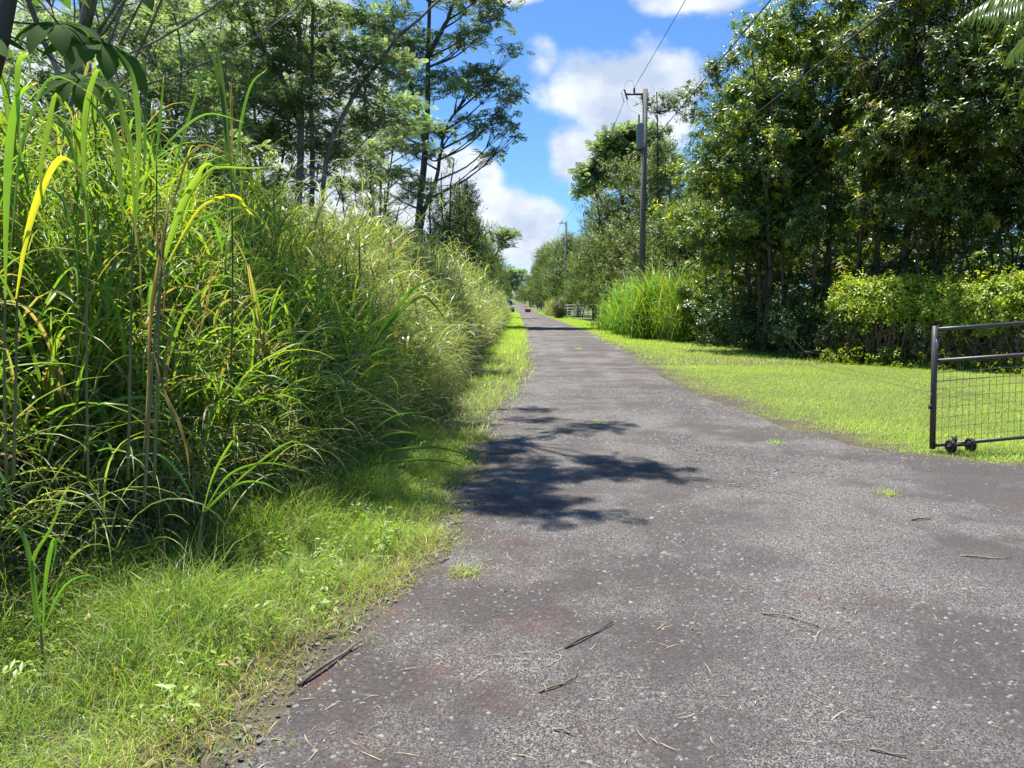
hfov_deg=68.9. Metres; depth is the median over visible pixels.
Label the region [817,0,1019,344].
broadleaf tree
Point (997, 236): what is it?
sapling
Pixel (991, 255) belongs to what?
sapling
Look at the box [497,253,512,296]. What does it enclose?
leaved tree
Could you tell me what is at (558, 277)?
leaved tree
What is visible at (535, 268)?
leaved tree
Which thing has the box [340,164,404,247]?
sparse tree
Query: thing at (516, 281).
albizia tree
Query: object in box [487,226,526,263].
albizia tree
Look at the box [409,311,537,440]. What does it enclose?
verge grass
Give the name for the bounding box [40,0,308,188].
albizia tree
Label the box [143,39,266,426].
cane plant
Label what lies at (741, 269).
leaved tree
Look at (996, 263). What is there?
shrub
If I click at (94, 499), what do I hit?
overhanging grass
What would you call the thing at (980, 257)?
sapling
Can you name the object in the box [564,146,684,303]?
leaved tree
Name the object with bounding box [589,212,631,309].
leaved tree
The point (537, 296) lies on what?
leaved tree
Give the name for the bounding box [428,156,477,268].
sparse tree
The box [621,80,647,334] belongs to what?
utility pole
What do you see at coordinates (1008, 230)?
sapling
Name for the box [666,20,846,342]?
broadleaf tree
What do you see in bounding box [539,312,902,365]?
lawn grass
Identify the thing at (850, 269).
shrub
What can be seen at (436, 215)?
leaved tree
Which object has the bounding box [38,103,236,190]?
leaved tree
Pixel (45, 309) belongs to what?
tall cane grass
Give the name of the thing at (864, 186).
sapling
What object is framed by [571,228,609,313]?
leaved tree
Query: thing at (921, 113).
broadleaf tree
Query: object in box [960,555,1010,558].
dry reed
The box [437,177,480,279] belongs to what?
sparse tree
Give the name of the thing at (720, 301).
shrub
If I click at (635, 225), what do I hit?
leaved tree
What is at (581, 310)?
farm gate
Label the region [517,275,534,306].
leaved tree
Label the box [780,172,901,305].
leaved tree
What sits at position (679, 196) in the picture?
leaved tree
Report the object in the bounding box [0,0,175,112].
trumpet tree
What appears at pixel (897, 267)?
shrub
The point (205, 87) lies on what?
albizia tree
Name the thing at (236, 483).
cane plant
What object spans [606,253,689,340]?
grass clump
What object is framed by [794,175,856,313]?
sapling
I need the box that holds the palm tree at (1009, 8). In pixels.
[957,0,1023,69]
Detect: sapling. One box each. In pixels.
[679,191,723,340]
[704,200,741,347]
[714,196,756,345]
[725,167,774,348]
[734,174,777,347]
[757,215,806,352]
[790,197,837,354]
[791,123,902,356]
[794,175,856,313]
[795,160,866,304]
[800,163,858,352]
[830,159,898,346]
[831,161,916,284]
[848,114,943,360]
[887,189,967,356]
[897,220,962,355]
[906,134,984,357]
[916,209,984,357]
[920,213,1006,337]
[931,132,1018,274]
[942,159,1022,329]
[959,126,1022,329]
[962,153,1023,361]
[974,157,1023,363]
[993,212,1023,361]
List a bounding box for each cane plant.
[3,54,98,479]
[5,484,112,677]
[20,45,141,479]
[123,440,307,560]
[124,192,212,506]
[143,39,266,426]
[153,113,274,479]
[303,279,446,423]
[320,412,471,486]
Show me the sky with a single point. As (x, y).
(586, 52)
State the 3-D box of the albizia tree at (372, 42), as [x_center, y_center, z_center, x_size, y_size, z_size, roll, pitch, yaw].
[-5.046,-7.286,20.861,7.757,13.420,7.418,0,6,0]
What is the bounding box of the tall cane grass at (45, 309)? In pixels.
[0,102,436,584]
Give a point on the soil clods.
(336, 760)
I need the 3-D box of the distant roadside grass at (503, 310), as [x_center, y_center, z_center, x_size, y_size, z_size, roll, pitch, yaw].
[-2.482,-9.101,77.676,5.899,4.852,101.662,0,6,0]
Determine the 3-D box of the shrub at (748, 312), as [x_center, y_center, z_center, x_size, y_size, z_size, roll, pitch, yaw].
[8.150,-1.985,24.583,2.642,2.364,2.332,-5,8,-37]
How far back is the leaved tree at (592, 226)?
68.76 m
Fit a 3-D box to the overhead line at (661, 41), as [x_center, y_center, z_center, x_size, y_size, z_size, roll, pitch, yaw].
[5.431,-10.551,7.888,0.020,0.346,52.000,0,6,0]
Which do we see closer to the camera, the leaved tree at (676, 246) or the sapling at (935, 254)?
the sapling at (935, 254)
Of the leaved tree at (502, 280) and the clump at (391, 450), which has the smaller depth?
the clump at (391, 450)
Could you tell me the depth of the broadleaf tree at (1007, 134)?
18.09 m
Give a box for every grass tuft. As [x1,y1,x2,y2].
[441,554,495,580]
[870,484,906,499]
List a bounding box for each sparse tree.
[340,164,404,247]
[355,183,402,245]
[417,175,468,265]
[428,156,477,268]
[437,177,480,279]
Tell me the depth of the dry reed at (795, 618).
3.76 m
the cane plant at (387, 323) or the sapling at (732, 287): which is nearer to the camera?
the cane plant at (387, 323)
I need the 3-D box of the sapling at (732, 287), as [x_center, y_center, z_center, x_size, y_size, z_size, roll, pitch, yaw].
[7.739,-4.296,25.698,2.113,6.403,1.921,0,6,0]
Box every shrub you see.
[676,270,757,343]
[685,281,757,346]
[716,288,796,351]
[731,268,811,349]
[752,284,833,358]
[780,288,890,361]
[806,247,915,315]
[851,258,941,360]
[859,266,943,358]
[937,269,1023,364]
[938,239,1023,347]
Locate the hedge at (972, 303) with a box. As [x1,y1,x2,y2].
[810,261,1023,374]
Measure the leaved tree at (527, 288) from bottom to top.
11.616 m
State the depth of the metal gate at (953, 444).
8.00 m
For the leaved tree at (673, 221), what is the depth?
42.02 m
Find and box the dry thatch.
[0,265,489,634]
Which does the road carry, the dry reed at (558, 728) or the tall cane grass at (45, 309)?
the dry reed at (558, 728)
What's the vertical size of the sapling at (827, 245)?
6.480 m
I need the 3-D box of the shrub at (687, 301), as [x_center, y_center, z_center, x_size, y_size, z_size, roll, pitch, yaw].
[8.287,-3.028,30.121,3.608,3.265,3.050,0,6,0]
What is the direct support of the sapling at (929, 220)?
on the ground at (474, 417)
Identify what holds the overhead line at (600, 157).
attached to the utility pole at (641, 136)
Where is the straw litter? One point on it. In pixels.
(588, 665)
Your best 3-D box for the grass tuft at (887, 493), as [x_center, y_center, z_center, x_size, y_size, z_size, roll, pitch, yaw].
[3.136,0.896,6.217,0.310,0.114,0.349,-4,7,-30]
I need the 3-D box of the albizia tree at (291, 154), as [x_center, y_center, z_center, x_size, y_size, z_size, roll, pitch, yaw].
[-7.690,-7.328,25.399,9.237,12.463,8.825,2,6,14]
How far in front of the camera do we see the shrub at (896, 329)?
21.46 m
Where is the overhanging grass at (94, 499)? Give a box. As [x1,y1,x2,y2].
[0,331,481,624]
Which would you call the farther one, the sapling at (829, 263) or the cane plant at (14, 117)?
the sapling at (829, 263)
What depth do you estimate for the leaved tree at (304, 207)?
29.55 m
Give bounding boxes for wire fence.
[859,311,1023,369]
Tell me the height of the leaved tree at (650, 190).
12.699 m
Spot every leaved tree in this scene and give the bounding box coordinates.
[0,83,175,218]
[0,107,99,278]
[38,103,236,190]
[111,171,252,211]
[217,170,305,225]
[262,193,353,233]
[421,207,473,271]
[451,177,489,283]
[455,199,501,287]
[459,231,502,292]
[479,235,505,285]
[489,246,511,300]
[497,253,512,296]
[503,269,515,298]
[515,285,528,303]
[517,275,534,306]
[522,265,539,306]
[523,247,545,305]
[525,260,542,308]
[529,259,543,310]
[531,241,556,305]
[531,241,564,306]
[533,233,569,303]
[535,230,583,315]
[555,275,595,316]
[558,222,598,318]
[561,196,621,309]
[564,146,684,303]
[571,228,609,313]
[574,238,618,307]
[582,216,667,307]
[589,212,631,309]
[602,241,679,317]
[603,130,696,290]
[612,193,679,277]
[624,198,744,312]
[632,188,695,221]
[634,194,729,293]
[647,182,858,330]
[648,169,799,326]
[714,159,956,328]
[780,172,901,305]
[805,142,1023,338]
[970,179,1023,274]
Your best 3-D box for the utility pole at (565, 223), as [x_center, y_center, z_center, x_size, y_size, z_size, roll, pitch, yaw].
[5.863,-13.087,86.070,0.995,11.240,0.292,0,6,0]
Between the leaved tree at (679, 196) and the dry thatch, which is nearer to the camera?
the dry thatch
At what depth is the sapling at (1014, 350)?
19.87 m
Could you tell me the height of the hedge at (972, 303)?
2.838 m
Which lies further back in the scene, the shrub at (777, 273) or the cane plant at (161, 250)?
the shrub at (777, 273)
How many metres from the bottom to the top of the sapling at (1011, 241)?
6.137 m
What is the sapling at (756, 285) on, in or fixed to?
on the ground at (474, 417)
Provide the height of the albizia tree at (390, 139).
12.440 m
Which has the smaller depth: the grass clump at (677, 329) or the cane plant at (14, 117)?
the cane plant at (14, 117)
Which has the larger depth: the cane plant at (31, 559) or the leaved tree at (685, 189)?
the leaved tree at (685, 189)
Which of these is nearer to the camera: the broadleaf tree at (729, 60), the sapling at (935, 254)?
the sapling at (935, 254)
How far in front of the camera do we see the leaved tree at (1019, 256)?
26.97 m
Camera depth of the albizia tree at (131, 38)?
15.94 m
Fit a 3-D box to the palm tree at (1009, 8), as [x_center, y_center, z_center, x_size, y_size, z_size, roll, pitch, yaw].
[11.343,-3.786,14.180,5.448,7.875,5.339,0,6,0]
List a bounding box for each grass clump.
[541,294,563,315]
[586,293,614,330]
[594,273,646,335]
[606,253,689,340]
[637,251,737,343]
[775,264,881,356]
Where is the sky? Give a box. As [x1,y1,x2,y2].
[0,0,1021,295]
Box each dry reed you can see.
[538,673,578,692]
[553,727,575,734]
[763,612,831,633]
[869,748,906,755]
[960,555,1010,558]
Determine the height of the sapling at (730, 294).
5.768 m
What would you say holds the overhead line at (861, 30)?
attached to the utility pole at (641, 136)
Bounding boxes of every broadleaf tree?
[647,0,907,352]
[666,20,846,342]
[787,0,1023,358]
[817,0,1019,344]
[933,0,1023,245]
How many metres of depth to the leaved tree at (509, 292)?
140.57 m
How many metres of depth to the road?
3.84 m
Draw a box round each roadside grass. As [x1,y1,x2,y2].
[134,152,502,419]
[416,237,514,338]
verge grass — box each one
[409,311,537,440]
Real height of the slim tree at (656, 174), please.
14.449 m
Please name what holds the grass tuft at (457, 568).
on the road
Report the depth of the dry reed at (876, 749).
2.64 m
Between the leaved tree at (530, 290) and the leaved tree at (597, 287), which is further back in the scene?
the leaved tree at (530, 290)
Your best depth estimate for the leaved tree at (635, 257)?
40.10 m
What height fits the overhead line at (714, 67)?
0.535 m
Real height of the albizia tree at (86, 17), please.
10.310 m
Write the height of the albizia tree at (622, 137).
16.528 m
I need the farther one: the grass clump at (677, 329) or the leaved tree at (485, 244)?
the leaved tree at (485, 244)
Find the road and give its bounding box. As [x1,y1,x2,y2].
[242,304,1023,767]
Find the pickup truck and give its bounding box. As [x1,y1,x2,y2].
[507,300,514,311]
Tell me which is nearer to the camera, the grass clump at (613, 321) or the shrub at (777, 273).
the shrub at (777, 273)
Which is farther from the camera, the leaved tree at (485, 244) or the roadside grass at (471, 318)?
the leaved tree at (485, 244)
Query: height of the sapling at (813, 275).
6.761 m
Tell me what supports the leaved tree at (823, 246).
on the ground at (474, 417)
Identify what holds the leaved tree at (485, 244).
on the ground at (474, 417)
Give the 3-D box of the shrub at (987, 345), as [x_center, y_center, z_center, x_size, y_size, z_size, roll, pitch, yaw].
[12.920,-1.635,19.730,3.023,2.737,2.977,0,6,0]
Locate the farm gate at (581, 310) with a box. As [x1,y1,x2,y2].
[567,308,591,315]
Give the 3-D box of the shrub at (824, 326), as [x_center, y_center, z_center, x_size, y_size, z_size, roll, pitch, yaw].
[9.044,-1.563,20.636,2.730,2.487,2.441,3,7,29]
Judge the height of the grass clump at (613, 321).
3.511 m
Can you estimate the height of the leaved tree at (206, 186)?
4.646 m
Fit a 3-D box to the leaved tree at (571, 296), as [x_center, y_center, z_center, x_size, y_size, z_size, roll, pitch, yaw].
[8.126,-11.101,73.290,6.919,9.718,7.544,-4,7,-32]
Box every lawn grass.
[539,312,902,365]
[646,364,1023,465]
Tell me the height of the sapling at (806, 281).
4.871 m
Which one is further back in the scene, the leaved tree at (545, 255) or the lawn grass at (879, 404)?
the leaved tree at (545, 255)
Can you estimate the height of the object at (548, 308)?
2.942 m
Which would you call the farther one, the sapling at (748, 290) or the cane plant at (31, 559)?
the sapling at (748, 290)
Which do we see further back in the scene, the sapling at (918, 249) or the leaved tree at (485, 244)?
the leaved tree at (485, 244)
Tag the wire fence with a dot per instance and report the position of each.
(957, 354)
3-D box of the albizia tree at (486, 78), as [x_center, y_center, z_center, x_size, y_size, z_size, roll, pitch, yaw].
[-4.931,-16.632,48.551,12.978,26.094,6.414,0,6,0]
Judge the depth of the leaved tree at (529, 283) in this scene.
176.62 m
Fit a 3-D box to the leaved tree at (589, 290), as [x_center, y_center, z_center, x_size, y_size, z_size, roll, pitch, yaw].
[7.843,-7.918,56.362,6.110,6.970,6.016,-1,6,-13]
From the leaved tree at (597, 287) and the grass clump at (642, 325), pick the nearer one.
the grass clump at (642, 325)
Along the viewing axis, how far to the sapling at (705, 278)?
28.11 m
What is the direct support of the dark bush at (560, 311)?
on the ground at (474, 417)
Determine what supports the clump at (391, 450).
on the ground at (474, 417)
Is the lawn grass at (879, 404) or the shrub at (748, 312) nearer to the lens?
the lawn grass at (879, 404)
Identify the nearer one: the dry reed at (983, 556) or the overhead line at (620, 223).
the dry reed at (983, 556)
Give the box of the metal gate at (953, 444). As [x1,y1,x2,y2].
[928,321,1023,452]
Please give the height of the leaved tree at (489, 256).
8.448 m
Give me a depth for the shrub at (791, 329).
21.85 m
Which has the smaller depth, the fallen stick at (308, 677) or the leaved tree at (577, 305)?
the fallen stick at (308, 677)
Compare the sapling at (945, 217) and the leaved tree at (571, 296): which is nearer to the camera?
the sapling at (945, 217)
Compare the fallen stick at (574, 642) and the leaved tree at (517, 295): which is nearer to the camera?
the fallen stick at (574, 642)
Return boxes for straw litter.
[258,409,1023,767]
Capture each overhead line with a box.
[567,102,623,216]
[588,205,639,249]
[634,0,685,87]
[646,0,900,199]
[647,0,770,147]
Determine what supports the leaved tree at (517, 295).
on the ground at (474, 417)
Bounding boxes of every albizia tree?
[0,0,259,183]
[0,0,298,221]
[25,0,303,178]
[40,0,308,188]
[122,0,428,237]
[185,0,440,228]
[318,91,456,243]
[343,0,534,253]
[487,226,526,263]
[504,263,529,292]
[566,116,686,228]
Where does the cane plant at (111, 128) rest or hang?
on the ground at (474, 417)
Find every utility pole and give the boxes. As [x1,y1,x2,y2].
[559,221,566,315]
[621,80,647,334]
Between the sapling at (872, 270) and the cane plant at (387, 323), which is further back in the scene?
the sapling at (872, 270)
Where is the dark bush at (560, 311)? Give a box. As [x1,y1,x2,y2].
[550,298,571,317]
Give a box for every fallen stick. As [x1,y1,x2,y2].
[297,640,361,686]
[564,621,613,648]
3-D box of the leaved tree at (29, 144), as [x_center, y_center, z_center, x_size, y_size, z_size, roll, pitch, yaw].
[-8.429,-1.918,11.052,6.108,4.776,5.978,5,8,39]
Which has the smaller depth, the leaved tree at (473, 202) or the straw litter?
the straw litter
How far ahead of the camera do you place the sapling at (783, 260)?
22.98 m
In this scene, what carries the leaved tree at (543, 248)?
on the ground at (474, 417)
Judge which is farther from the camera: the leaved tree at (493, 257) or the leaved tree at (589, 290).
the leaved tree at (493, 257)
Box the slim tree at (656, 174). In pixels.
[632,87,689,240]
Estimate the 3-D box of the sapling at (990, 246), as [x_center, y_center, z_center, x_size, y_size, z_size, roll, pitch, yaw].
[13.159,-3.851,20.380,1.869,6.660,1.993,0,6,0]
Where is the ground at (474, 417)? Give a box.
[0,297,1023,767]
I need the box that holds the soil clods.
[236,392,998,767]
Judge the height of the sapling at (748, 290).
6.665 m
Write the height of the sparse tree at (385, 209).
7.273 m
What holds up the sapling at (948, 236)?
on the ground at (474, 417)
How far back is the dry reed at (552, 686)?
3.10 m
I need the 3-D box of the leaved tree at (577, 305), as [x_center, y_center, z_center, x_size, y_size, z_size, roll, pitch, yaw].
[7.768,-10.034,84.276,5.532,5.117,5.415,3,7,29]
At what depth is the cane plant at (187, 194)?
3.70 m
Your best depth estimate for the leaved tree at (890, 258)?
30.06 m
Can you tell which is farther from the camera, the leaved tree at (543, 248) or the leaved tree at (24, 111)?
the leaved tree at (543, 248)
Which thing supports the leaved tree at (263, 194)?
on the ground at (474, 417)
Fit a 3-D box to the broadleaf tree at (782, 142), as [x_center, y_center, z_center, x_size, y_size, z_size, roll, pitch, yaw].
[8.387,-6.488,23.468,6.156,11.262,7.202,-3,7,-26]
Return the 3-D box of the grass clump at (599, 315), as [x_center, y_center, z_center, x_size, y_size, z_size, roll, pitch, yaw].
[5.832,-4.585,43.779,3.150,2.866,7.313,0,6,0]

